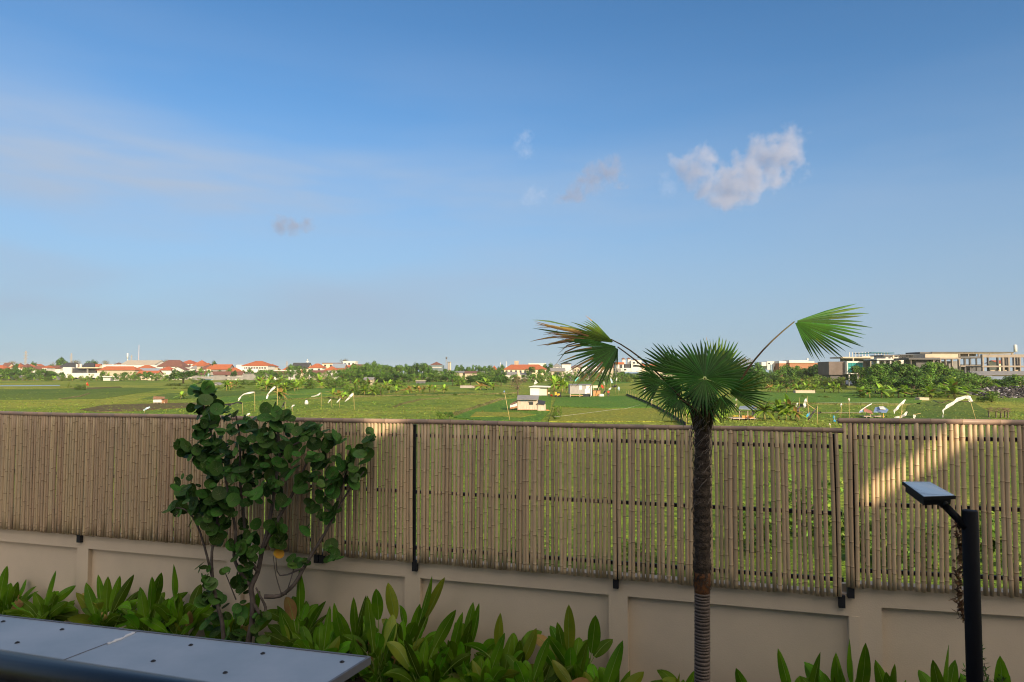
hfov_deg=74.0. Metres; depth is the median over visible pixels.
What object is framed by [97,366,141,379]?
house
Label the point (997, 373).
wall
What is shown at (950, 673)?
strap leaf plant
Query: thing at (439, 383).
paddy
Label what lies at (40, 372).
broadleaf tree
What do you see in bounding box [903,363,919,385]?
broadleaf tree
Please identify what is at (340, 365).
house
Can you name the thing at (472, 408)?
bund
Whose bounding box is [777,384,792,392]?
banana plant
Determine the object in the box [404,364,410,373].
broadleaf tree
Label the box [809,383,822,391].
banana plant
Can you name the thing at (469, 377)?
broadleaf tree
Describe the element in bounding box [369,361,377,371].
broadleaf tree
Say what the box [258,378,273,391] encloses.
banana plant
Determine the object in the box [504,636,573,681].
strap leaf plant
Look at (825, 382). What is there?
bush
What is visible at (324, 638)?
strap leaf plant
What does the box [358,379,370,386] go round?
bush
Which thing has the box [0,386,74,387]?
paddy
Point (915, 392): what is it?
banana plant
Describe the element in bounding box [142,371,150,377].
broadleaf tree
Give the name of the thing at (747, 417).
rest hut
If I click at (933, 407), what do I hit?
paddy
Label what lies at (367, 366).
broadleaf tree
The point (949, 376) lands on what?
bush
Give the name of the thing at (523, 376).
broadleaf tree
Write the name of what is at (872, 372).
broadleaf tree
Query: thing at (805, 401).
streamer
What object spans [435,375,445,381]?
bush
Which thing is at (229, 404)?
streamer
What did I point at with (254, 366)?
villa house
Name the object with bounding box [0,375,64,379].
wall
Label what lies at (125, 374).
broadleaf tree
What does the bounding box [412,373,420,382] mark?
bush
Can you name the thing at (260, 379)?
banana plant
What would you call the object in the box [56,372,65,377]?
broadleaf tree
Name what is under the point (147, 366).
house
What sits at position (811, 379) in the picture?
bush
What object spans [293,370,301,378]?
broadleaf tree
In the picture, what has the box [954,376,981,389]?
broadleaf tree
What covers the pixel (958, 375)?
broadleaf tree
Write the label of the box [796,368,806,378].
broadleaf tree
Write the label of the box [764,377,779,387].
bush
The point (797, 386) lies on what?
banana plant
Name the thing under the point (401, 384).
bush
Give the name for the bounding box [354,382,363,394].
bush
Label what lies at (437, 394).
bund
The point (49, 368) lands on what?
house
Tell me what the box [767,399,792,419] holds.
banana plant
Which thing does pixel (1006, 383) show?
broadleaf tree
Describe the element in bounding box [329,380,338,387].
broadleaf tree
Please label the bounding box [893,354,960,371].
concrete house
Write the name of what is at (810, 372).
broadleaf tree
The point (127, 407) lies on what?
paddy
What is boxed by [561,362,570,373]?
cube house
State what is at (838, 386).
banana plant
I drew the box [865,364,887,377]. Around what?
broadleaf tree
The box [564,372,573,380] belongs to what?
broadleaf tree
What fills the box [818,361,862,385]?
glass house
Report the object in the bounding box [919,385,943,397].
banana plant
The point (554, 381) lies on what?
banana plant
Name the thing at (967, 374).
broadleaf tree
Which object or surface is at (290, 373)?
broadleaf tree
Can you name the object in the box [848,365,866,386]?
broadleaf tree
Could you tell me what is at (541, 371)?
broadleaf tree
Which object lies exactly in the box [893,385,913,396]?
banana plant
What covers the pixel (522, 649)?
strap leaf plant
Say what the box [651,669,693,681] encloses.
strap leaf plant
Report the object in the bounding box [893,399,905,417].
streamer
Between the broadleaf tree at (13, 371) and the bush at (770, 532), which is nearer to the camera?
the bush at (770, 532)
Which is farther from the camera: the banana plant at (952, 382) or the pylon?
the pylon
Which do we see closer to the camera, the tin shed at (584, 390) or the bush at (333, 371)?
the tin shed at (584, 390)
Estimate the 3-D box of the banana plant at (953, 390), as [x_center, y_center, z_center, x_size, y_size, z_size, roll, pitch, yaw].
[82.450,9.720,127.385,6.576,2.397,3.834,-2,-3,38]
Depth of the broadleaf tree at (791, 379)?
205.78 m
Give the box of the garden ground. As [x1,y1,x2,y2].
[344,676,392,681]
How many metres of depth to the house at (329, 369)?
460.90 m
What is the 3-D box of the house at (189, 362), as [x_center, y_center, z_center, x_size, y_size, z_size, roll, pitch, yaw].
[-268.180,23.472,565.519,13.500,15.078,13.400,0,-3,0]
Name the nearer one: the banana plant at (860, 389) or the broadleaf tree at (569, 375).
the banana plant at (860, 389)
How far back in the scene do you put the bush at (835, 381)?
206.71 m
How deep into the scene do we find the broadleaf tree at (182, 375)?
296.78 m
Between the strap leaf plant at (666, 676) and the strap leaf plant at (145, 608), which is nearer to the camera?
the strap leaf plant at (666, 676)
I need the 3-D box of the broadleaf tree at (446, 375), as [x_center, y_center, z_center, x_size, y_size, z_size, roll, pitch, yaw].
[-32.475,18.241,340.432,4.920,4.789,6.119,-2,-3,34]
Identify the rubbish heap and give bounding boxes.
[972,385,1023,398]
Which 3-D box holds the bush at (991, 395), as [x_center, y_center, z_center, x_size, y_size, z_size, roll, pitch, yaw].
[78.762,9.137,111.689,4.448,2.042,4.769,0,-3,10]
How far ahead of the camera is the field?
48.98 m
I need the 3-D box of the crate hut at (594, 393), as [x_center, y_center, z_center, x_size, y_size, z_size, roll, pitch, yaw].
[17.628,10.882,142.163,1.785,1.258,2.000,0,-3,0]
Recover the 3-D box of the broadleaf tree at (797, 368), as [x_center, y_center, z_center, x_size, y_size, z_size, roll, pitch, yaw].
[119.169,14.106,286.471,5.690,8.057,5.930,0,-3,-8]
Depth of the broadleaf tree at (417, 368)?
426.14 m
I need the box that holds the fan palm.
[530,304,871,681]
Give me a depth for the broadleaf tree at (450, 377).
253.17 m
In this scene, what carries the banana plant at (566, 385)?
on the field
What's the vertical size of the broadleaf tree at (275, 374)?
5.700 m
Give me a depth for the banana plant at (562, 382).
166.46 m
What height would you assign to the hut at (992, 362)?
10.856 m
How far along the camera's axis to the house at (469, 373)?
469.46 m
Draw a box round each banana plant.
[175,391,186,398]
[220,379,235,390]
[251,374,266,383]
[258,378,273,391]
[271,387,292,398]
[287,383,302,390]
[314,374,322,384]
[328,388,336,398]
[329,390,351,399]
[340,392,348,399]
[359,385,369,394]
[400,386,413,393]
[423,383,437,392]
[472,381,487,389]
[475,377,495,389]
[489,382,500,389]
[546,375,559,391]
[555,377,568,391]
[560,382,567,392]
[752,398,775,421]
[766,404,787,419]
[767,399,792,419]
[768,384,781,391]
[775,409,791,419]
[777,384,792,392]
[777,393,807,419]
[785,406,810,420]
[792,384,802,389]
[803,381,812,389]
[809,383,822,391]
[821,383,836,392]
[832,383,842,391]
[846,386,873,394]
[859,388,881,397]
[862,383,896,397]
[874,385,908,395]
[883,387,911,397]
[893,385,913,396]
[908,388,923,396]
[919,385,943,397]
[934,387,969,398]
[935,384,970,397]
[936,378,975,394]
[956,385,983,395]
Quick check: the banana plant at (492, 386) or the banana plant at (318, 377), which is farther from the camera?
the banana plant at (318, 377)
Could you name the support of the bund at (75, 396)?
on the field
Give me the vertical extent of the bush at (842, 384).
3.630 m
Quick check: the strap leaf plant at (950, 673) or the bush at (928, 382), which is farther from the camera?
the bush at (928, 382)
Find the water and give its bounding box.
[0,385,59,385]
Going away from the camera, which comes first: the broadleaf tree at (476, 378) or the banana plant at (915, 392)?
the banana plant at (915, 392)
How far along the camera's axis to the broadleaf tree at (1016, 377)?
162.58 m
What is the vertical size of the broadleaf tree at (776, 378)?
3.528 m
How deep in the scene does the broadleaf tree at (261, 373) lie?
389.71 m
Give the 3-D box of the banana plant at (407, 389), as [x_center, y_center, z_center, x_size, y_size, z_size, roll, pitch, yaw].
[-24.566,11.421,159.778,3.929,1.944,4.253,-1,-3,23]
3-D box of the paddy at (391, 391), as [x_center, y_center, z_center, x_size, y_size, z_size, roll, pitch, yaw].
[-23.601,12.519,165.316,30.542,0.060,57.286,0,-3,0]
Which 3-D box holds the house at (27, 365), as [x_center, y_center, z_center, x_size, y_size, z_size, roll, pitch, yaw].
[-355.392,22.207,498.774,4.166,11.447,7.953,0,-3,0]
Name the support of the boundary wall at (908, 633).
on the garden ground
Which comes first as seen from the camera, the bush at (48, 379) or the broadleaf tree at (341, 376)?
the broadleaf tree at (341, 376)
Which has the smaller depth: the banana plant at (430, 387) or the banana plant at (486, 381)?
the banana plant at (430, 387)
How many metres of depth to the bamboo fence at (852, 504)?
8.39 m
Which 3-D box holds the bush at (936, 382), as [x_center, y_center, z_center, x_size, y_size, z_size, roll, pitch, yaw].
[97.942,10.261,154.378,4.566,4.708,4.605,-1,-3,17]
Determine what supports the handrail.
attached to the villa balcony
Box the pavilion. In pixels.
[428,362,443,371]
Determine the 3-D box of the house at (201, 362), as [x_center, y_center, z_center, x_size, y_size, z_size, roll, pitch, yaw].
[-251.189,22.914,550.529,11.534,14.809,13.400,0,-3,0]
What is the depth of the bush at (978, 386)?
160.45 m
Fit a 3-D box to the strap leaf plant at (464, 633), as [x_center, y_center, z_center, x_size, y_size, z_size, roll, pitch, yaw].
[-0.676,4.215,9.348,1.086,1.239,1.070,0,-3,0]
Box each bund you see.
[59,393,89,398]
[280,395,377,399]
[344,392,516,396]
[392,397,440,407]
[446,397,504,415]
[625,395,682,424]
[735,411,859,413]
[756,402,809,407]
[808,403,915,404]
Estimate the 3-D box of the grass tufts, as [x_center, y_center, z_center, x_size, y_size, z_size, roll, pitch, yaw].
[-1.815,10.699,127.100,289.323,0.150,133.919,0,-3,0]
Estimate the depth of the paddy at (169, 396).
142.93 m
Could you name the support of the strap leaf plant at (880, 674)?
on the garden ground
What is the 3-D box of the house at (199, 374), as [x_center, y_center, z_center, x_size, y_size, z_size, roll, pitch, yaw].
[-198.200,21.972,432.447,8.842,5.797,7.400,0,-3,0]
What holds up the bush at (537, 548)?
on the field
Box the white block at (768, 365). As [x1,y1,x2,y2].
[758,361,774,371]
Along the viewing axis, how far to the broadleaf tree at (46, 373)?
418.19 m
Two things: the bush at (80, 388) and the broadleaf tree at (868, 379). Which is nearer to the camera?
the broadleaf tree at (868, 379)
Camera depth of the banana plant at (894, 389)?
134.24 m
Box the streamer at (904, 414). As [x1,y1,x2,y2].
[894,411,906,417]
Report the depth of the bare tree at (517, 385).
137.45 m
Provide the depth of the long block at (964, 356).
245.03 m
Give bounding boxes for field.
[0,374,1023,589]
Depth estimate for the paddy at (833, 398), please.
125.98 m
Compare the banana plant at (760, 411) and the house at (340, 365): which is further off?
the house at (340, 365)
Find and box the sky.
[0,0,1023,373]
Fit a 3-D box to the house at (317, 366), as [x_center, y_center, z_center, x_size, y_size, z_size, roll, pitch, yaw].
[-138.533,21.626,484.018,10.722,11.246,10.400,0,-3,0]
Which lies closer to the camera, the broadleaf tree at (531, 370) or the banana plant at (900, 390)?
the banana plant at (900, 390)
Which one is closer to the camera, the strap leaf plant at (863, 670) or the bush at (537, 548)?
the strap leaf plant at (863, 670)
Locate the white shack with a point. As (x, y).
(107, 378)
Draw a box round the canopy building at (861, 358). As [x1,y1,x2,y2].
[830,352,891,368]
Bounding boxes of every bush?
[11,375,21,380]
[43,376,51,380]
[65,374,74,380]
[74,384,87,389]
[85,373,93,380]
[130,372,139,380]
[157,373,166,380]
[163,383,189,385]
[188,377,204,383]
[276,369,289,379]
[302,378,314,388]
[323,378,332,387]
[326,369,335,380]
[338,378,350,388]
[343,384,352,393]
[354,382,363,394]
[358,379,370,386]
[362,382,374,394]
[376,384,386,394]
[395,378,407,387]
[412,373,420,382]
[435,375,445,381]
[436,411,445,419]
[452,376,463,385]
[458,375,466,384]
[507,533,554,565]
[537,375,544,382]
[544,374,551,381]
[553,405,561,416]
[574,371,581,380]
[611,531,666,574]
[738,503,790,558]
[756,374,767,387]
[763,473,843,536]
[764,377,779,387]
[794,378,804,385]
[803,374,820,388]
[803,376,814,387]
[818,375,830,387]
[822,377,828,386]
[822,498,901,562]
[827,378,838,385]
[836,377,846,387]
[855,377,867,392]
[880,521,955,570]
[920,377,941,393]
[933,377,951,393]
[946,375,967,393]
[962,644,1006,681]
[968,376,995,388]
[975,390,1005,401]
[979,502,1020,568]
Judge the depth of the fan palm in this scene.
7.37 m
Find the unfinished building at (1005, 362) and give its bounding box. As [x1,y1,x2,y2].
[966,354,1023,370]
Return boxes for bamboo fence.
[0,411,845,607]
[835,418,1023,598]
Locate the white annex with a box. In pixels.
[102,365,157,367]
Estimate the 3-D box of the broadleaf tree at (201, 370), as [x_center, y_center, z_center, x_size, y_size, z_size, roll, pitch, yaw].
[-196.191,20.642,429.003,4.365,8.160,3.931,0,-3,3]
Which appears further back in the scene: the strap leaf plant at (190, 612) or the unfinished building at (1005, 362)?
the unfinished building at (1005, 362)
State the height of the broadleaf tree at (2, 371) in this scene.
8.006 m
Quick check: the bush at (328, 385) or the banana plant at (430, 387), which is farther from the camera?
the bush at (328, 385)
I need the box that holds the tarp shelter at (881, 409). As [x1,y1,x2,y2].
[859,403,887,417]
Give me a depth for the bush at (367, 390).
148.54 m
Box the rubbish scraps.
[975,386,1019,397]
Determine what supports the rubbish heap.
on the field
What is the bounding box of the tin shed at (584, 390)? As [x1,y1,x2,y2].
[568,384,591,396]
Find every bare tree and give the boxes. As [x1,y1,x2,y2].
[507,374,527,395]
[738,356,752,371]
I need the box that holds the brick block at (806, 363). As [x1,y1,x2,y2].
[773,358,817,382]
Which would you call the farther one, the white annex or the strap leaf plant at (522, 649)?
the white annex
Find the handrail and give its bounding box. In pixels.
[0,649,206,681]
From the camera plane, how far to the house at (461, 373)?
469.54 m
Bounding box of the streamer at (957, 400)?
[942,396,975,418]
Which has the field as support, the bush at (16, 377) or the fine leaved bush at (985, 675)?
the bush at (16, 377)
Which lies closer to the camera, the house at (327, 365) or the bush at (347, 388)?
the bush at (347, 388)
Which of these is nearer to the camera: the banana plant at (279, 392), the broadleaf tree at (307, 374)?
the banana plant at (279, 392)
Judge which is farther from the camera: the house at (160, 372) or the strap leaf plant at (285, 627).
the house at (160, 372)
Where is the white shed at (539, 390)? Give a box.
[529,385,550,395]
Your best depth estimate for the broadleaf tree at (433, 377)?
343.67 m
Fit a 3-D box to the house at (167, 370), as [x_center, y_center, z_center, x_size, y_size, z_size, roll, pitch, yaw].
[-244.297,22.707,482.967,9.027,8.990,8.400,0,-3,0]
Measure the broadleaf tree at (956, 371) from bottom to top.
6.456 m
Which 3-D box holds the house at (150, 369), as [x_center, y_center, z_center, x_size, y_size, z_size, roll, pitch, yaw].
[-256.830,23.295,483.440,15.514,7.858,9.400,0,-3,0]
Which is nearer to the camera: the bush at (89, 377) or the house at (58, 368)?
the bush at (89, 377)
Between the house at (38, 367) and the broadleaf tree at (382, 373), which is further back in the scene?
the house at (38, 367)
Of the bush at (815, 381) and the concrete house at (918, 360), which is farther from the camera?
the concrete house at (918, 360)
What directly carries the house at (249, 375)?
on the field
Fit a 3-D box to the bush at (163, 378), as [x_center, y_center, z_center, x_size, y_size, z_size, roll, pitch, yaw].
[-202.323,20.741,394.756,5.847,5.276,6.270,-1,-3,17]
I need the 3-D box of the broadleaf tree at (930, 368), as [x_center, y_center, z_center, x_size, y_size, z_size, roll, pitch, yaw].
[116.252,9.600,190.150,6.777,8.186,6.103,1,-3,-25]
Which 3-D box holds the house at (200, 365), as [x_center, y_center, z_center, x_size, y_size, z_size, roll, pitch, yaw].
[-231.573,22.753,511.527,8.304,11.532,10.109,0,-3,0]
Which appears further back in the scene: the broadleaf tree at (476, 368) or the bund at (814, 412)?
the broadleaf tree at (476, 368)
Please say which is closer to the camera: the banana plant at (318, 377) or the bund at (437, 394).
the bund at (437, 394)
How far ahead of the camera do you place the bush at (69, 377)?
389.13 m
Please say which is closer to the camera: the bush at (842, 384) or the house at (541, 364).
the bush at (842, 384)
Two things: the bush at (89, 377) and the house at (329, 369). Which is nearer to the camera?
the bush at (89, 377)
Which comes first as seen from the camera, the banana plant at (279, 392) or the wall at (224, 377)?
the banana plant at (279, 392)
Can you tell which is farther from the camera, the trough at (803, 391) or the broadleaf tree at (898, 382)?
the trough at (803, 391)
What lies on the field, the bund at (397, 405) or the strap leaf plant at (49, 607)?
the bund at (397, 405)
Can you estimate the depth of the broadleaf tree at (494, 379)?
243.80 m
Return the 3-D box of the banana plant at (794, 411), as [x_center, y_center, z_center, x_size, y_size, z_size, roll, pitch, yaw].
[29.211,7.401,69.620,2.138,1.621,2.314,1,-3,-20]
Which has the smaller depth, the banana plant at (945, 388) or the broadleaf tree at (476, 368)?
the banana plant at (945, 388)
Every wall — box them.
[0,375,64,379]
[0,529,1023,681]
[192,376,255,378]
[970,371,1023,375]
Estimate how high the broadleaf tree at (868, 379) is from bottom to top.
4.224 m
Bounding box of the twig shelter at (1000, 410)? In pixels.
[984,407,1011,417]
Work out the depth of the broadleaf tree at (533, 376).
321.34 m
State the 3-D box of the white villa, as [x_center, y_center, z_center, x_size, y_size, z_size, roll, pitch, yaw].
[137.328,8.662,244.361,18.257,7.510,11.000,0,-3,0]
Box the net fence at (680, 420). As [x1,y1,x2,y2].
[626,390,686,424]
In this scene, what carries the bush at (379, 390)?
on the field
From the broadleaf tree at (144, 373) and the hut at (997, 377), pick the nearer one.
the hut at (997, 377)
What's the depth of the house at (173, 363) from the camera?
522.14 m
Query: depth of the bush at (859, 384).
158.79 m
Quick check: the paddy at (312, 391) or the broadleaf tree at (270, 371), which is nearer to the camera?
the paddy at (312, 391)
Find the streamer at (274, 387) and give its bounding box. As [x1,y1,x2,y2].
[266,386,277,404]
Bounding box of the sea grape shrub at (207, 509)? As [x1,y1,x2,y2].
[162,378,375,643]
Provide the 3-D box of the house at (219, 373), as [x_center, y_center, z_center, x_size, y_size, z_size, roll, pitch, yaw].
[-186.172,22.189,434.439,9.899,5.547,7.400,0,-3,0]
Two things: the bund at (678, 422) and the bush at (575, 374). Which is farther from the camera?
the bush at (575, 374)
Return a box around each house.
[3,363,13,366]
[22,363,32,375]
[33,366,44,372]
[42,365,54,371]
[50,365,64,378]
[58,362,102,378]
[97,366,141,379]
[136,371,162,379]
[138,365,155,368]
[140,368,161,370]
[156,360,190,370]
[160,367,172,376]
[171,367,189,379]
[184,360,196,377]
[191,360,207,366]
[193,371,206,379]
[196,364,210,370]
[210,364,233,371]
[212,371,227,379]
[226,371,244,379]
[236,361,274,376]
[242,374,256,379]
[293,363,311,378]
[308,363,326,377]
[311,370,326,379]
[322,363,332,367]
[325,366,338,378]
[332,363,347,368]
[343,361,357,364]
[454,371,464,378]
[464,371,477,379]
[501,372,517,377]
[528,363,544,365]
[550,368,565,376]
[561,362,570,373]
[571,365,579,372]
[614,357,641,371]
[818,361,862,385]
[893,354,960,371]
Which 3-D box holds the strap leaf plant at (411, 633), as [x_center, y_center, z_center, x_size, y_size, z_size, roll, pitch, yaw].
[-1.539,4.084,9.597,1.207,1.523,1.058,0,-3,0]
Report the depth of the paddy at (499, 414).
77.13 m
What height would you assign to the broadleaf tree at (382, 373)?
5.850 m
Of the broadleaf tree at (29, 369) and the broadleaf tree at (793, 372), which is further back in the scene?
the broadleaf tree at (29, 369)
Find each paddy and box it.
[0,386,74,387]
[0,387,163,399]
[71,386,121,388]
[80,403,209,411]
[138,391,260,399]
[220,394,335,401]
[261,387,394,393]
[347,390,475,396]
[413,382,467,384]
[454,395,551,421]
[470,412,535,417]
[549,407,689,421]
[553,396,653,407]
[574,380,629,385]
[732,392,922,403]
[905,400,998,436]
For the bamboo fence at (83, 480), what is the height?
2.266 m
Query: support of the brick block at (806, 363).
on the field
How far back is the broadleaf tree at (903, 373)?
191.51 m
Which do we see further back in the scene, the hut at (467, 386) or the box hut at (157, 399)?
the hut at (467, 386)
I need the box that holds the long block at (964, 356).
[906,352,1013,372]
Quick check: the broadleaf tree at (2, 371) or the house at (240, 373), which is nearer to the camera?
the broadleaf tree at (2, 371)
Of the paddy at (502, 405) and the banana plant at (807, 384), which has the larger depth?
the banana plant at (807, 384)
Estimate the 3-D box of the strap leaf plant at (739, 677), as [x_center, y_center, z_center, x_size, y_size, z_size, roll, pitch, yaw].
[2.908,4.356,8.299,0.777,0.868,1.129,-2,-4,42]
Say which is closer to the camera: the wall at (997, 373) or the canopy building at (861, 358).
the wall at (997, 373)
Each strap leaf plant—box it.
[0,566,37,614]
[4,571,78,621]
[67,575,137,627]
[120,572,187,631]
[140,565,215,635]
[199,591,275,641]
[262,571,326,646]
[277,607,350,652]
[324,596,380,680]
[341,589,417,681]
[366,577,444,681]
[383,610,470,681]
[425,603,494,677]
[442,633,521,681]
[463,613,541,670]
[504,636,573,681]
[536,605,612,681]
[552,640,643,681]
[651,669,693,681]
[735,668,746,681]
[777,649,819,681]
[800,639,870,681]
[874,660,905,681]
[918,645,965,681]
[960,656,1010,681]
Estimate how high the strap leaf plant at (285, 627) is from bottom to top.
1.471 m
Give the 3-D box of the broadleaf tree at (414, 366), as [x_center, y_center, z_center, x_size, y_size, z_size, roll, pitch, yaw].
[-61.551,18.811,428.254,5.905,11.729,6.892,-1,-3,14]
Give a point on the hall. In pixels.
(143, 362)
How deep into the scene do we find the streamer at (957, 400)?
69.58 m
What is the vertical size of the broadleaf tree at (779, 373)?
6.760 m
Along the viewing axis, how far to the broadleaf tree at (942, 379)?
151.43 m
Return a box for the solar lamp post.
[902,482,983,681]
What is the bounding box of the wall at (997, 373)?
[970,371,1023,375]
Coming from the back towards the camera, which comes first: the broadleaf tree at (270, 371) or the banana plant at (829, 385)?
the broadleaf tree at (270, 371)
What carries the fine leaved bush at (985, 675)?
on the garden ground
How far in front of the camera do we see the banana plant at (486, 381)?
193.94 m
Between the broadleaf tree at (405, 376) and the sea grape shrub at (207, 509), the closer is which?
the sea grape shrub at (207, 509)
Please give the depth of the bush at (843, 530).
17.58 m
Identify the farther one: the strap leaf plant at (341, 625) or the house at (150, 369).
the house at (150, 369)
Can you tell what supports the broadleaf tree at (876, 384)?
on the field
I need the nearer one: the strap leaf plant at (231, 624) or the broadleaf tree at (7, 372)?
the strap leaf plant at (231, 624)
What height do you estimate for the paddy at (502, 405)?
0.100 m
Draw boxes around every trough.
[793,390,814,392]
[915,397,928,399]
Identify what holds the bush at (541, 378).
on the field
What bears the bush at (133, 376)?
on the field
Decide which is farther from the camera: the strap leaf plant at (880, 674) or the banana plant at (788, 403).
the banana plant at (788, 403)
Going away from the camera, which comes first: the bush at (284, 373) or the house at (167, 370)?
the bush at (284, 373)
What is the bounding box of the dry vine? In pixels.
[947,522,963,622]
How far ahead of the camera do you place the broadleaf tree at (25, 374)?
414.44 m
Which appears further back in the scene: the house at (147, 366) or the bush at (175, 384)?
the house at (147, 366)
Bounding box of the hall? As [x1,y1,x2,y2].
[120,360,163,364]
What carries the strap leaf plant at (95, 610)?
on the garden ground
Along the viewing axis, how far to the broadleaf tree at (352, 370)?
425.29 m
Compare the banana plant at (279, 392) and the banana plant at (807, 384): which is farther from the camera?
the banana plant at (807, 384)
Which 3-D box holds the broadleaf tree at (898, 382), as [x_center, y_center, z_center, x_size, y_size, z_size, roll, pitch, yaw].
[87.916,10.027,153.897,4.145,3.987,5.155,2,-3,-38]
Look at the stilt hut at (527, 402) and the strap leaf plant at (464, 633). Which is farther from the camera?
the stilt hut at (527, 402)
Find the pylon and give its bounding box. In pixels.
[23,351,27,364]
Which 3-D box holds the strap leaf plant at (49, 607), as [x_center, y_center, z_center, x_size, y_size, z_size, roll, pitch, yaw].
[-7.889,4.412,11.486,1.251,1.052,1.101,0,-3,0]
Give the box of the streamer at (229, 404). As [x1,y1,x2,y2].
[225,402,242,411]
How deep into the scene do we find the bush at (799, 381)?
205.04 m
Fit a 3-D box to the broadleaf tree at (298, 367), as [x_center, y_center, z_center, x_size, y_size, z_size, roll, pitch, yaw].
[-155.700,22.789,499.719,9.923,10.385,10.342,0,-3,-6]
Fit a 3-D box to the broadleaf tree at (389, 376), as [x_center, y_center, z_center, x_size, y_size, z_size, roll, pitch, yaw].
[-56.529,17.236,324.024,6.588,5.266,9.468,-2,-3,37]
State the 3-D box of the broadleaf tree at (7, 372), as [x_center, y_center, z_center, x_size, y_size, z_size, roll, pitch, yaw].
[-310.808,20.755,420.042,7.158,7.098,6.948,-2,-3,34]
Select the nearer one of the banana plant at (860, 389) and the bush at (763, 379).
the banana plant at (860, 389)
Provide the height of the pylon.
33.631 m
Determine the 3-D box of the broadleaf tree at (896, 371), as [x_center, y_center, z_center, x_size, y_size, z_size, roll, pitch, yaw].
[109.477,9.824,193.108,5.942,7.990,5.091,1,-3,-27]
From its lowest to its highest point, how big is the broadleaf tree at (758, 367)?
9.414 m
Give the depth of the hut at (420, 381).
299.48 m
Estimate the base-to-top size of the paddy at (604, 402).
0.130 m
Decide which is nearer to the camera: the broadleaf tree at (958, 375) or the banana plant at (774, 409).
the banana plant at (774, 409)
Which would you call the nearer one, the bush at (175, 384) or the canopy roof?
the canopy roof
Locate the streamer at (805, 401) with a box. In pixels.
[803,398,808,412]
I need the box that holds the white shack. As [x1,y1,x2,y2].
[102,376,118,380]
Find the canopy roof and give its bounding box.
[0,615,370,681]
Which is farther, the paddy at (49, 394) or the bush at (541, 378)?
the bush at (541, 378)
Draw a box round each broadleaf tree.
[0,367,10,379]
[3,369,11,379]
[10,369,21,379]
[21,370,30,378]
[22,367,34,378]
[29,371,39,380]
[35,369,46,380]
[42,371,50,379]
[55,356,67,364]
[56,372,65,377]
[100,370,107,378]
[121,372,129,380]
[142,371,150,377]
[146,372,155,380]
[165,370,198,383]
[197,367,204,379]
[258,369,268,379]
[267,369,274,378]
[270,371,282,379]
[287,369,293,379]
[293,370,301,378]
[294,365,307,373]
[302,369,313,377]
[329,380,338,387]
[336,372,347,380]
[340,369,349,373]
[345,368,356,372]
[345,372,356,382]
[351,364,359,373]
[359,362,372,372]
[359,370,374,378]
[367,374,381,380]
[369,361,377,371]
[372,370,385,380]
[380,365,391,372]
[384,372,400,379]
[392,365,402,373]
[395,374,408,379]
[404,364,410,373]
[409,362,418,373]
[413,365,421,373]
[418,362,431,373]
[429,372,437,380]
[442,373,449,381]
[444,411,453,419]
[448,374,457,385]
[465,375,474,384]
[469,375,483,382]
[471,365,480,370]
[488,377,500,383]
[494,374,506,385]
[501,376,510,382]
[520,375,528,381]
[525,367,535,378]
[528,373,537,380]
[535,369,546,376]
[542,363,553,373]
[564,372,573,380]
[614,372,628,380]
[750,362,765,374]
[756,372,777,378]
[771,369,787,381]
[772,377,784,386]
[777,364,789,376]
[780,365,797,377]
[783,376,795,386]
[790,365,802,378]
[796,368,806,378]
[802,370,813,378]
[808,364,821,377]
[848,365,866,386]
[860,376,879,389]
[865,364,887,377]
[865,367,879,384]
[869,376,888,393]
[873,376,895,391]
[877,360,906,375]
[887,375,898,387]
[890,365,909,378]
[891,362,909,378]
[892,377,908,388]
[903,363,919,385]
[903,376,925,394]
[905,367,936,379]
[915,376,928,393]
[920,361,940,380]
[920,362,949,376]
[938,375,948,392]
[943,368,964,375]
[945,374,962,385]
[949,372,974,376]
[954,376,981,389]
[968,375,992,387]
[996,379,1018,386]
[1003,374,1023,385]
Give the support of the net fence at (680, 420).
on the bund at (678, 422)
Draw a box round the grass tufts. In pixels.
[0,389,1023,427]
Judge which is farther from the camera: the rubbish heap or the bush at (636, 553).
the rubbish heap
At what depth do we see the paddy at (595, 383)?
326.23 m
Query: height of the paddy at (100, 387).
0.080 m
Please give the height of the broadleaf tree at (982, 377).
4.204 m
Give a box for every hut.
[153,396,167,402]
[363,377,375,383]
[415,380,425,382]
[460,385,474,387]
[510,395,545,410]
[592,390,600,395]
[728,406,757,419]
[983,376,1020,385]
[984,360,1000,370]
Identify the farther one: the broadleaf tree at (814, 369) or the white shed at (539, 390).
the broadleaf tree at (814, 369)
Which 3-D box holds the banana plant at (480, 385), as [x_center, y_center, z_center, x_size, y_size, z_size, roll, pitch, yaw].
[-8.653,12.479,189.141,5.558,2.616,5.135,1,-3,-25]
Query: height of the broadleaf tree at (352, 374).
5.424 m
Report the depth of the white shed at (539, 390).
141.55 m
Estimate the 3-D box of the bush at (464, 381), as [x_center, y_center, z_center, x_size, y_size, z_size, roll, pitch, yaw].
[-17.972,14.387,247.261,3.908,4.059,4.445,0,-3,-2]
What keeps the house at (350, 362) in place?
on the field
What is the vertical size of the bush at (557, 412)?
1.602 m
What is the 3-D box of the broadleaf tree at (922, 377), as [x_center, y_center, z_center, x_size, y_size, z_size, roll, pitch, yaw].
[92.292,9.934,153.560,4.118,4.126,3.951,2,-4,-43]
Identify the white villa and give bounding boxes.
[864,354,913,364]
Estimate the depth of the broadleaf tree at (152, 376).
398.81 m
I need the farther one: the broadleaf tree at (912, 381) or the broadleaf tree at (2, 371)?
the broadleaf tree at (2, 371)
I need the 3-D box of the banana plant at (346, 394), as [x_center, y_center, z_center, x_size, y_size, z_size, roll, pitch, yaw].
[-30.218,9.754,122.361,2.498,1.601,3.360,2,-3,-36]
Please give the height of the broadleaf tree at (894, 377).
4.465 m

